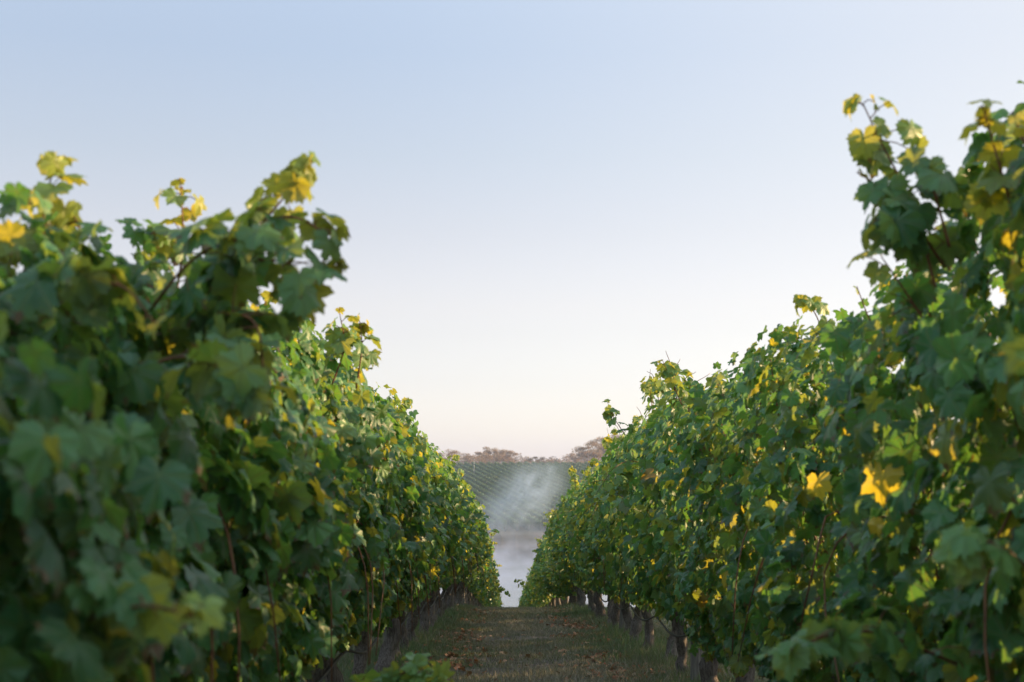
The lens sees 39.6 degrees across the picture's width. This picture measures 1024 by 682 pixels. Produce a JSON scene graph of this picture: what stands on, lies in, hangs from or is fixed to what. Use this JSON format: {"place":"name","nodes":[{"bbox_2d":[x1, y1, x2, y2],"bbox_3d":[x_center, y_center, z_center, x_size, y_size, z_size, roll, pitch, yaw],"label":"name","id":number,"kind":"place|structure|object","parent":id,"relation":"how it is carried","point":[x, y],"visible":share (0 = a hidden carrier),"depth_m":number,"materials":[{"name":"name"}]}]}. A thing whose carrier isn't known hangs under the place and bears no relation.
{"place":"outdoors","nodes":[
{"label":"outdoors","id":0,"kind":"place"},
{"bbox_2d":[0,0,1023,463],"label":"sky","id":1,"kind":"structure","parent":0,"point":[542,203],"materials":[{"name":"blue"}]},
{"bbox_2d":[440,551,635,606],"bbox_3d":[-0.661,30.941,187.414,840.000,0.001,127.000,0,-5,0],"label":"water","id":2,"kind":"structure","parent":0,"point":[516,565],"depth_m":193.82,"materials":[{"name":"grey liquid"}]},
{"bbox_2d":[300,468,965,681],"bbox_3d":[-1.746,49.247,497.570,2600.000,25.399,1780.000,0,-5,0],"label":"ground","id":3,"kind":"structure","parent":0,"point":[520,539],"depth_m":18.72,"materials":[{"name":"green plant"}]},
{"bbox_2d":[0,150,271,681],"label":"grapevine","id":4,"kind":"object","parent":3,"relation":"on","point":[94,584],"visible":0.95,"depth_m":2.24,"materials":[{"name":"green plant"}]},
{"bbox_2d":[0,151,350,681],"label":"grapevine","id":5,"kind":"object","parent":3,"relation":"on","point":[257,497],"visible":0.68,"depth_m":3.42,"materials":[{"name":"green plant"}]},
{"bbox_2d":[64,301,454,681],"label":"grapevine","id":6,"kind":"object","parent":3,"relation":"on","point":[304,637],"visible":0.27,"depth_m":4.96,"materials":[{"name":"green plant"}]},
{"bbox_2d":[206,290,400,681],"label":"grapevine","id":7,"kind":"object","parent":3,"relation":"on","point":[359,433],"visible":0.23,"depth_m":6.55,"materials":[{"name":"green plant"}]},
{"bbox_2d":[289,355,428,681],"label":"grapevine","id":8,"kind":"object","parent":3,"relation":"on","point":[398,547],"visible":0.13,"depth_m":8.13,"materials":[{"name":"green plant"}]},
{"bbox_2d":[324,390,431,681],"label":"grapevine","id":9,"kind":"object","parent":3,"relation":"on","point":[420,557],"visible":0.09,"depth_m":9.68,"materials":[{"name":"green plant"}]},
{"bbox_2d":[349,365,451,680],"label":"grapevine","id":10,"kind":"object","parent":3,"relation":"on","point":[434,501],"visible":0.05,"depth_m":11.03,"materials":[{"name":"green plant"}]},
{"bbox_2d":[368,382,458,672],"bbox_3d":[-1.075,1.716,12.727,1.146,2.720,1.825,0,-5,0],"label":"grapevine","id":11,"kind":"object","parent":3,"relation":"on","point":[388,648],"visible":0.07,"depth_m":12.59,"materials":[{"name":"green plant"}]},
{"bbox_2d":[395,430,459,657],"bbox_3d":[-1.228,2.104,14.179,1.422,2.460,1.821,0,-5,0],"label":"grapevine","id":12,"kind":"object","parent":3,"relation":"on","point":[412,605],"visible":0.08,"depth_m":13.88,"materials":[{"name":"green plant"}]},
{"bbox_2d":[406,442,466,643],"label":"grapevine","id":13,"kind":"object","parent":3,"relation":"on","point":[412,622],"visible":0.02,"depth_m":16.91,"materials":[{"name":"green plant"}]},
{"bbox_2d":[399,451,481,649],"bbox_3d":[-1.183,2.194,15.738,1.729,2.716,1.905,0,-5,0],"label":"grapevine","id":14,"kind":"object","parent":3,"relation":"on","point":[457,528],"visible":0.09,"depth_m":15.48,"materials":[{"name":"green plant"}]},
{"bbox_2d":[437,449,462,462],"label":"gum tree","id":15,"kind":"object","parent":3,"relation":"on","point":[452,452],"visible":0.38,"depth_m":557.50,"materials":[{"name":"brown plant"}]},
{"bbox_2d":[418,442,482,634],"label":"grapevine","id":16,"kind":"object","parent":3,"relation":"on","point":[425,619],"visible":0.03,"depth_m":18.39,"materials":[{"name":"green plant"}]},
{"bbox_2d":[427,456,476,627],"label":"grapevine","id":17,"kind":"object","parent":3,"relation":"on","point":[431,613],"depth_m":20.18,"materials":[{"name":"green plant"}]},
{"bbox_2d":[434,454,483,620],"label":"grapevine","id":18,"kind":"object","parent":3,"relation":"on","point":[475,516],"visible":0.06,"depth_m":21.45,"materials":[{"name":"green plant"}]},
{"bbox_2d":[437,475,485,616],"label":"grapevine","id":19,"kind":"object","parent":3,"relation":"on","point":[440,609],"visible":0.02,"depth_m":22.82,"materials":[{"name":"green plant"}]},
{"bbox_2d":[441,467,482,613],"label":"grapevine","id":20,"kind":"object","parent":3,"relation":"on","point":[444,600],"visible":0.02,"depth_m":24.38,"materials":[{"name":"green plant"}]},
{"bbox_2d":[451,453,475,466],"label":"gum tree","id":21,"kind":"object","parent":3,"relation":"on","point":[466,455],"visible":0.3,"depth_m":638.62,"materials":[{"name":"brown plant"}]},
{"bbox_2d":[447,479,488,608],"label":"grapevine","id":22,"kind":"object","parent":3,"relation":"on","point":[450,600],"visible":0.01,"depth_m":27.51,"materials":[{"name":"green plant"}]},
{"bbox_2d":[446,495,494,610],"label":"grapevine","id":23,"kind":"object","parent":3,"relation":"on","point":[478,559],"depth_m":26.09,"materials":[{"name":"green plant"}]},
{"bbox_2d":[458,454,484,464],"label":"gum tree","id":24,"kind":"object","parent":3,"relation":"on","point":[471,457],"visible":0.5,"depth_m":576.22,"materials":[{"name":"brown plant"}]},
{"bbox_2d":[455,485,491,604],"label":"grapevine","id":25,"kind":"object","parent":3,"relation":"on","point":[466,579],"visible":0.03,"depth_m":30.32,"materials":[{"name":"green plant"}]},
{"bbox_2d":[459,540,489,597],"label":"grapevine","id":26,"kind":"object","parent":3,"relation":"on","point":[468,584],"visible":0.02,"depth_m":34.89,"materials":[{"name":"green plant"}]},
{"bbox_2d":[453,518,498,606],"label":"grapevine","id":27,"kind":"object","parent":3,"relation":"on","point":[495,530],"visible":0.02,"depth_m":29.02,"materials":[{"name":"green plant"}]},
{"bbox_2d":[465,500,491,601],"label":"grapevine","id":28,"kind":"object","parent":3,"relation":"on","point":[485,573],"visible":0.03,"depth_m":35.82,"materials":[{"name":"green plant"}]},
{"bbox_2d":[467,559,490,590],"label":"grapevine","id":29,"kind":"object","parent":3,"relation":"on","point":[475,584],"visible":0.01,"depth_m":39.27,"materials":[{"name":"green plant"}]},
{"bbox_2d":[464,532,495,582],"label":"grapevine","id":30,"kind":"object","parent":3,"relation":"on","point":[492,534],"visible":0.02,"depth_m":33.43,"materials":[{"name":"green plant"}]},
{"bbox_2d":[470,558,492,604],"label":"grapevine","id":31,"kind":"object","parent":3,"relation":"on","point":[481,587],"visible":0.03,"depth_m":42.64,"materials":[{"name":"green plant"}]},
{"bbox_2d":[467,541,496,604],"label":"grapevine","id":32,"kind":"object","parent":3,"relation":"on","point":[477,587],"visible":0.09,"depth_m":40.73,"materials":[{"name":"green plant"}]},
{"bbox_2d":[458,480,509,604],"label":"grapevine","id":33,"kind":"object","parent":3,"relation":"on","point":[500,590],"visible":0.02,"depth_m":31.98,"materials":[{"name":"green plant"}]},
{"bbox_2d":[474,451,493,463],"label":"gum tree","id":34,"kind":"object","parent":3,"relation":"on","point":[488,456],"visible":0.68,"depth_m":585.90,"materials":[{"name":"brown plant"}]},
{"bbox_2d":[472,558,495,605],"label":"grapevine","id":35,"kind":"object","parent":3,"relation":"on","point":[492,573],"visible":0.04,"depth_m":45.03,"materials":[{"name":"green plant"}]},
{"bbox_2d":[473,545,494,593],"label":"grapevine","id":36,"kind":"object","parent":3,"relation":"on","point":[490,580],"visible":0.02,"depth_m":44.31,"materials":[{"name":"green plant"}]},
{"bbox_2d":[474,537,497,601],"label":"grapevine","id":37,"kind":"object","parent":3,"relation":"on","point":[495,576],"visible":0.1,"depth_m":50.16,"materials":[{"name":"green plant"}]},
{"bbox_2d":[478,569,499,602],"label":"grapevine","id":38,"kind":"object","parent":3,"relation":"on","point":[498,574],"visible":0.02,"depth_m":52.40,"materials":[{"name":"green plant"}]},
{"bbox_2d":[483,514,495,529],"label":"vine row","id":39,"kind":"object","parent":3,"relation":"on","point":[492,524],"visible":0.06,"depth_m":275.42,"materials":[{"name":"green plant"}]},
{"bbox_2d":[479,562,501,606],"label":"grapevine","id":40,"kind":"object","parent":3,"relation":"on","point":[492,595],"visible":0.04,"depth_m":55.60,"materials":[{"name":"green plant"}]},
{"bbox_2d":[474,500,507,531],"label":"vine row","id":41,"kind":"object","parent":3,"relation":"on","point":[500,521],"visible":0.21,"depth_m":281.18,"materials":[{"name":"green plant"}]},
{"bbox_2d":[480,446,506,462],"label":"gum tree","id":42,"kind":"object","parent":3,"relation":"on","point":[499,455],"visible":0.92,"depth_m":596.76,"materials":[{"name":"brown plant"}]},
{"bbox_2d":[474,494,519,530],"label":"vine row","id":43,"kind":"object","parent":3,"relation":"on","point":[512,521],"visible":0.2,"depth_m":291.71,"materials":[{"name":"green plant"}]},
{"bbox_2d":[467,484,530,530],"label":"vine row","id":44,"kind":"object","parent":3,"relation":"on","point":[513,514],"visible":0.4,"depth_m":298.12,"materials":[{"name":"green plant"}]},
{"bbox_2d":[460,477,542,530],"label":"vine row","id":45,"kind":"object","parent":3,"relation":"on","point":[533,520],"visible":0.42,"depth_m":307.46,"materials":[{"name":"green plant"}]},
{"bbox_2d":[454,467,549,526],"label":"vine row","id":46,"kind":"object","parent":3,"relation":"on","point":[531,512],"visible":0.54,"depth_m":321.23,"materials":[{"name":"green plant"}]},
{"bbox_2d":[454,465,549,518],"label":"vine row","id":47,"kind":"object","parent":3,"relation":"on","point":[512,496],"visible":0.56,"depth_m":335.13,"materials":[{"name":"green plant"}]},
{"bbox_2d":[456,462,552,512],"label":"vine row","id":48,"kind":"object","parent":3,"relation":"on","point":[524,497],"visible":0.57,"depth_m":345.69,"materials":[{"name":"green plant"}]},
{"bbox_2d":[492,450,517,462],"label":"gum tree","id":49,"kind":"object","parent":3,"relation":"on","point":[509,454],"visible":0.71,"depth_m":606.91,"materials":[{"name":"brown plant"}]},
{"bbox_2d":[464,461,558,509],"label":"vine row","id":50,"kind":"object","parent":3,"relation":"on","point":[524,492],"visible":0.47,"depth_m":347.84,"materials":[{"name":"green plant"}]},
{"bbox_2d":[472,462,559,504],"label":"vine row","id":51,"kind":"object","parent":3,"relation":"on","point":[532,491],"visible":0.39,"depth_m":355.09,"materials":[{"name":"green plant"}]},
{"bbox_2d":[479,462,560,502],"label":"vine row","id":52,"kind":"object","parent":3,"relation":"on","point":[541,491],"visible":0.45,"depth_m":361.54,"materials":[{"name":"green plant"}]},
{"bbox_2d":[486,462,567,499],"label":"vine row","id":53,"kind":"object","parent":3,"relation":"on","point":[545,489],"visible":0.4,"depth_m":364.28,"materials":[{"name":"green plant"}]},
{"bbox_2d":[452,453,606,465],"bbox_3d":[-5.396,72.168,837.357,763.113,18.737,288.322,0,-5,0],"label":"distant wood","id":54,"kind":"object","parent":3,"relation":"on","point":[563,458],"depth_m":940.31,"materials":[{"name":"brown plant"}]},
{"bbox_2d":[494,461,567,495],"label":"vine row","id":55,"kind":"object","parent":3,"relation":"on","point":[528,477],"visible":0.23,"depth_m":370.56,"materials":[{"name":"green plant"}]},
{"bbox_2d":[501,462,571,493],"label":"vine row","id":56,"kind":"object","parent":3,"relation":"on","point":[515,468],"visible":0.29,"depth_m":373.49,"materials":[{"name":"green plant"}]},
{"bbox_2d":[527,538,546,602],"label":"grapevine","id":57,"kind":"object","parent":3,"relation":"on","point":[544,599],"visible":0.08,"depth_m":49.45,"materials":[{"name":"green plant"}]},
{"bbox_2d":[526,562,548,605],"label":"grapevine","id":58,"kind":"object","parent":3,"relation":"on","point":[538,599],"visible":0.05,"depth_m":52.28,"materials":[{"name":"green plant"}]},
{"bbox_2d":[526,456,549,463],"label":"gum tree","id":59,"kind":"object","parent":3,"relation":"on","point":[541,459],"visible":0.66,"depth_m":576.64,"materials":[{"name":"brown plant"}]},
{"bbox_2d":[509,462,571,488],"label":"vine row","id":60,"kind":"object","parent":3,"relation":"on","point":[540,475],"visible":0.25,"depth_m":381.10,"materials":[{"name":"green plant"}]},
{"bbox_2d":[531,582,551,606],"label":"grapevine","id":61,"kind":"object","parent":3,"relation":"on","point":[533,583],"visible":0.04,"depth_m":51.09,"materials":[{"name":"green plant"}]},
{"bbox_2d":[530,532,555,605],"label":"grapevine","id":62,"kind":"object","parent":3,"relation":"on","point":[546,595],"visible":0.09,"depth_m":45.05,"materials":[{"name":"green plant"}]},
{"bbox_2d":[516,462,570,484],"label":"vine row","id":63,"kind":"object","parent":3,"relation":"on","point":[545,473],"visible":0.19,"depth_m":385.57,"materials":[{"name":"green plant"}]},
{"bbox_2d":[532,522,555,596],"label":"grapevine","id":64,"kind":"object","parent":3,"relation":"on","point":[551,594],"depth_m":42.78,"materials":[{"name":"green plant"}]},
{"bbox_2d":[534,517,560,605],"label":"grapevine","id":65,"kind":"object","parent":3,"relation":"on","point":[558,601],"visible":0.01,"depth_m":40.80,"materials":[{"name":"green plant"}]},
{"bbox_2d":[534,509,563,605],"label":"grapevine","id":66,"kind":"object","parent":3,"relation":"on","point":[539,551],"visible":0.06,"depth_m":39.13,"materials":[{"name":"green plant"}]},
{"bbox_2d":[514,558,587,603],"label":"grapevine","id":67,"kind":"object","parent":3,"relation":"on","point":[563,584],"visible":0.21,"depth_m":31.80,"materials":[{"name":"green plant"}]},
{"bbox_2d":[532,551,570,603],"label":"grapevine","id":68,"kind":"object","parent":3,"relation":"on","point":[542,570],"visible":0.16,"depth_m":34.82,"materials":[{"name":"green plant"}]},
{"bbox_2d":[524,461,580,482],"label":"vine row","id":69,"kind":"object","parent":3,"relation":"on","point":[550,472],"visible":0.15,"depth_m":392.08,"materials":[{"name":"green plant"}]},
{"bbox_2d":[539,508,568,604],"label":"grapevine","id":70,"kind":"object","parent":3,"relation":"on","point":[545,550],"visible":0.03,"depth_m":37.81,"materials":[{"name":"green plant"}]},
{"bbox_2d":[351,605,758,681],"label":"fallen leaves","id":71,"kind":"object","parent":3,"relation":"on","point":[452,655],"visible":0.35,"depth_m":15.94,"materials":[{"name":"brown plant"}]},
{"bbox_2d":[531,462,583,482],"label":"vine row","id":72,"kind":"object","parent":3,"relation":"on","point":[553,470],"visible":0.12,"depth_m":396.05,"materials":[{"name":"green plant"}]},
{"bbox_2d":[545,561,576,601],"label":"grapevine","id":73,"kind":"object","parent":3,"relation":"on","point":[549,577],"visible":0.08,"depth_m":33.50,"materials":[{"name":"green plant"}]},
{"bbox_2d":[538,462,586,480],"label":"vine row","id":74,"kind":"object","parent":3,"relation":"on","point":[554,468],"visible":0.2,"depth_m":404.08,"materials":[{"name":"green plant"}]},
{"bbox_2d":[543,463,585,607],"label":"grapevine","id":75,"kind":"object","parent":3,"relation":"on","point":[574,482],"visible":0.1,"depth_m":29.05,"materials":[{"name":"green plant"}]},
{"bbox_2d":[546,462,586,477],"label":"vine row","id":76,"kind":"object","parent":3,"relation":"on","point":[561,467],"visible":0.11,"depth_m":408.45,"materials":[{"name":"green plant"}]},
{"bbox_2d":[548,481,585,605],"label":"grapevine","id":77,"kind":"object","parent":3,"relation":"on","point":[560,574],"visible":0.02,"depth_m":30.35,"materials":[{"name":"green plant"}]},
{"bbox_2d":[547,487,587,597],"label":"grapevine","id":78,"kind":"object","parent":3,"relation":"on","point":[551,562],"visible":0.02,"depth_m":27.90,"materials":[{"name":"green plant"}]},
{"bbox_2d":[554,462,585,474],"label":"vine row","id":79,"kind":"object","parent":3,"relation":"on","point":[564,466],"visible":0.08,"depth_m":413.64,"materials":[{"name":"green plant"}]},
{"bbox_2d":[546,466,596,615],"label":"grapevine","id":80,"kind":"object","parent":3,"relation":"on","point":[558,537],"visible":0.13,"depth_m":24.48,"materials":[{"name":"green plant"}]},
{"bbox_2d":[548,476,595,612],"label":"grapevine","id":81,"kind":"object","parent":3,"relation":"on","point":[592,605],"visible":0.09,"depth_m":25.79,"materials":[{"name":"green plant"}]},
{"bbox_2d":[567,453,584,462],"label":"gum tree","id":82,"kind":"object","parent":3,"relation":"on","point":[572,456],"visible":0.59,"depth_m":597.52,"materials":[{"name":"brown plant"}]},
{"bbox_2d":[561,462,592,473],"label":"vine row","id":83,"kind":"object","parent":3,"relation":"on","point":[571,465],"visible":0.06,"depth_m":413.09,"materials":[{"name":"green plant"}]},
{"bbox_2d":[555,471,606,617],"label":"grapevine","id":84,"kind":"object","parent":3,"relation":"on","point":[598,602],"visible":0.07,"depth_m":22.91,"materials":[{"name":"green plant"}]},
{"bbox_2d":[560,454,612,624],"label":"grapevine","id":85,"kind":"object","parent":3,"relation":"on","point":[593,461],"visible":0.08,"depth_m":21.88,"materials":[{"name":"green plant"}]},
{"bbox_2d":[572,441,603,462],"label":"gum tree","id":86,"kind":"object","parent":3,"relation":"on","point":[589,453],"visible":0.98,"depth_m":557.32,"materials":[{"name":"brown plant"}]},
{"bbox_2d":[572,464,619,627],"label":"grapevine","id":87,"kind":"object","parent":3,"relation":"on","point":[615,611],"visible":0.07,"depth_m":19.97,"materials":[{"name":"green plant"}]},
{"bbox_2d":[561,430,631,632],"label":"grapevine","id":88,"kind":"object","parent":3,"relation":"on","point":[600,578],"visible":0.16,"depth_m":18.39,"materials":[{"name":"green plant"}]},
{"bbox_2d":[580,436,619,460],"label":"gum tree","id":89,"kind":"object","parent":3,"relation":"on","point":[600,441],"visible":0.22,"depth_m":572.79,"materials":[{"name":"brown plant"}]},
{"bbox_2d":[573,427,653,642],"bbox_3d":[1.442,2.352,17.191,1.406,2.838,1.834,0,-5,0],"label":"grapevine","id":90,"kind":"object","parent":3,"relation":"on","point":[636,624],"visible":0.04,"depth_m":17.11,"materials":[{"name":"green plant"}]},
{"bbox_2d":[585,413,653,649],"bbox_3d":[1.404,2.159,15.687,1.296,2.799,1.876,0,-5,0],"label":"grapevine","id":91,"kind":"object","parent":3,"relation":"on","point":[645,614],"visible":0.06,"depth_m":15.88,"materials":[{"name":"green plant"}]},
{"bbox_2d":[619,600,625,629],"bbox_3d":[1.532,3.246,19.276,0.194,1.902,0.110,-2,-6,19],"label":"trellis post","id":92,"kind":"object","parent":3,"relation":"on","point":[622,623],"visible":0.11,"depth_m":19.20,"materials":[{"name":"wood"}]},
{"bbox_2d":[588,376,680,659],"bbox_3d":[1.468,1.794,14.207,1.376,3.007,1.874,0,-5,0],"label":"grapevine","id":93,"kind":"object","parent":3,"relation":"on","point":[606,508],"visible":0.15,"depth_m":14.19,"materials":[{"name":"green plant"}]},
{"bbox_2d":[544,587,761,662],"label":"drip pipe","id":94,"kind":"object","parent":3,"relation":"on","point":[668,631],"visible":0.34,"depth_m":15.83,"materials":[{"name":"black plastic"}]},
{"bbox_2d":[606,371,736,673],"bbox_3d":[1.559,1.661,12.728,1.414,2.895,1.817,0,-5,0],"label":"grapevine","id":95,"kind":"object","parent":3,"relation":"on","point":[620,532],"visible":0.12,"depth_m":12.69,"materials":[{"name":"green plant"}]},
{"bbox_2d":[599,353,764,681],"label":"grapevine","id":96,"kind":"object","parent":3,"relation":"on","point":[637,504],"visible":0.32,"depth_m":11.07,"materials":[{"name":"green plant"}]},
{"bbox_2d":[690,622,702,681],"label":"trellis post","id":97,"kind":"object","parent":3,"relation":"on","point":[694,665],"visible":0.07,"depth_m":11.78,"materials":[{"name":"wood"}]},
{"bbox_2d":[602,353,805,681],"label":"grapevine","id":98,"kind":"object","parent":3,"relation":"on","point":[674,537],"visible":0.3,"depth_m":9.55,"materials":[{"name":"green plant"}]},
{"bbox_2d":[673,325,874,679],"bbox_3d":[1.566,1.190,8.191,1.245,2.496,1.762,0,-5,0],"label":"grapevine","id":99,"kind":"object","parent":3,"relation":"on","point":[714,451],"visible":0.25,"depth_m":8.16,"materials":[{"name":"green plant"}]},
{"bbox_2d":[714,294,964,681],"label":"grapevine","id":100,"kind":"object","parent":3,"relation":"on","point":[760,492],"visible":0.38,"depth_m":6.70,"materials":[{"name":"green plant"}]},
{"bbox_2d":[754,262,1009,681],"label":"grapevine","id":101,"kind":"object","parent":3,"relation":"on","point":[798,601],"visible":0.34,"depth_m":5.22,"materials":[{"name":"green plant"}]},
{"bbox_2d":[754,80,1023,681],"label":"grapevine","id":102,"kind":"object","parent":3,"relation":"on","point":[954,365],"visible":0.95,"depth_m":3.67,"materials":[{"name":"green plant"}]},
{"bbox_2d":[931,99,1023,632],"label":"grapevine","id":103,"kind":"object","parent":3,"relation":"on","point":[964,549],"visible":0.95,"depth_m":2.79,"materials":[{"name":"green plant"}]},
{"bbox_2d":[998,409,1021,542],"bbox_3d":[1.566,1.020,4.452,0.120,1.902,0.126,0,-7,0],"label":"trellis post","id":104,"kind":"object","parent":3,"relation":"on","point":[1014,444],"depth_m":4.45,"materials":[{"name":"wood"}]},
{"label":"trellis post","id":105,"kind":"object","parent":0,"visible":0},
{"bbox_2d":[317,586,481,681],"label":"drip pipe","id":106,"kind":"object","parent":105,"relation":"attached to","point":[328,670],"visible":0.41,"depth_m":10.81,"materials":[{"name":"black plastic"}]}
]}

